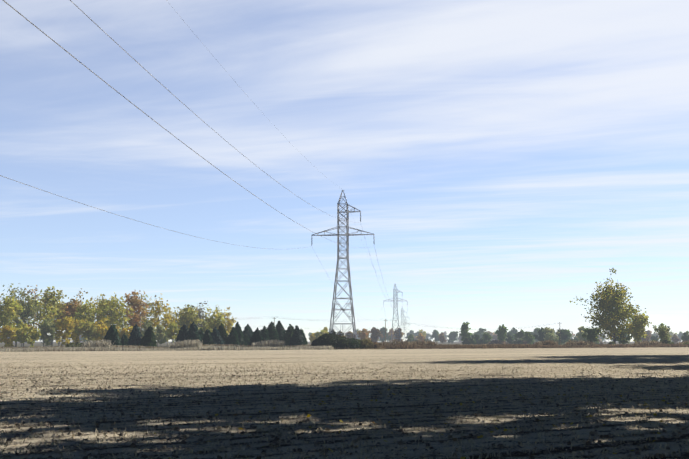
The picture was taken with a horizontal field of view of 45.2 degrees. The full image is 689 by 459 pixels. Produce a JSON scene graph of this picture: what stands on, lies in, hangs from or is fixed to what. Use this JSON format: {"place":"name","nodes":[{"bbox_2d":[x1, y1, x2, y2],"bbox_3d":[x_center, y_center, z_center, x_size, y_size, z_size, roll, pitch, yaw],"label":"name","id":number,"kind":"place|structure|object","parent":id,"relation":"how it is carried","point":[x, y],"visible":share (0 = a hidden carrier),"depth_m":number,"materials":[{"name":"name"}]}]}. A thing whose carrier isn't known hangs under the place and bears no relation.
{"place":"outdoors","nodes":[
{"label":"outdoors","id":0,"kind":"place"},
{"bbox_2d":[0,342,642,351],"bbox_3d":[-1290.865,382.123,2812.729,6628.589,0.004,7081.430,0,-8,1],"label":"road and ground","id":1,"kind":"structure","parent":0,"point":[37,344],"depth_m":471.08,"materials":[{"name":"brown soil"}]},
{"bbox_2d":[0,283,236,346],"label":"tree line","id":2,"kind":"object","parent":1,"relation":"on","point":[71,325],"visible":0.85,"depth_m":277.37,"materials":[{"name":"green plant"}]},
{"bbox_2d":[103,321,307,346],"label":"conifer row","id":3,"kind":"object","parent":1,"relation":"on","point":[248,335],"visible":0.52,"depth_m":206.38,"materials":[{"name":"green plant"}]},
{"bbox_2d":[3,313,561,344],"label":"utility poles","id":4,"kind":"object","parent":1,"relation":"on","point":[385,320],"visible":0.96,"depth_m":299.29,"materials":[{"name":"brown wood"}]},
{"bbox_2d":[1,327,683,342],"bbox_3d":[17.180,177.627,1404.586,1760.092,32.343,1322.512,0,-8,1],"label":"tree","id":5,"kind":"object","parent":1,"relation":"on","point":[453,335],"visible":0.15,"depth_m":874.03,"materials":[{"name":"green plant"}]},
{"bbox_2d":[311,190,374,338],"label":"pylon","id":6,"kind":"object","parent":1,"relation":"on","point":[347,234],"visible":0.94,"depth_m":197.60,"materials":[{"name":"metal"}]},
{"bbox_2d":[0,0,409,329],"bbox_3d":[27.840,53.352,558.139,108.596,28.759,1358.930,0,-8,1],"label":"conductors","id":7,"kind":"object","parent":6,"relation":"hanging from","point":[170,133],"visible":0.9,"depth_m":56.91,"materials":[{"name":"grey"}]},
{"bbox_2d":[0,339,688,351],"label":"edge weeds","id":8,"kind":"object","parent":1,"relation":"on","point":[104,345],"visible":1,"depth_m":186.27,"materials":[{"name":"brown plant"}]},
{"bbox_2d":[310,329,386,348],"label":"bush","id":9,"kind":"object","parent":1,"relation":"on","point":[335,341],"visible":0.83,"depth_m":188.68,"materials":[{"name":"green plant"}]},
{"bbox_2d":[383,284,407,340],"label":"pylon","id":10,"kind":"object","parent":1,"relation":"on","point":[396,329],"visible":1,"depth_m":524.08,"materials":[{"name":"metal"}]},
{"bbox_2d":[570,268,673,343],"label":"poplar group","id":11,"kind":"object","parent":1,"relation":"on","point":[612,308],"visible":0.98,"depth_m":287.35,"materials":[{"name":"green plant"}]},
{"bbox_2d":[0,341,688,458],"bbox_3d":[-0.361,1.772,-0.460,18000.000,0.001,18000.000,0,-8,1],"label":"ground","id":12,"kind":"structure","parent":0,"point":[610,355],"depth_m":24.77,"materials":[{"name":"brown soil"}]},
{"bbox_2d":[0,358,688,458],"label":"crop stubble","id":13,"kind":"object","parent":12,"relation":"on","point":[323,451],"visible":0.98,"depth_m":22.33,"materials":[{"name":"beige plant"}]},
{"bbox_2d":[0,0,688,340],"label":"sky","id":14,"kind":"structure","parent":0,"point":[499,158],"materials":[{"name":"blue"}]},
{"bbox_2d":[309,322,688,344],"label":"trees","id":15,"kind":"object","parent":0,"point":[545,334],"visible":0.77,"depth_m":472.65,"materials":[{"name":"green plant"}]}
]}

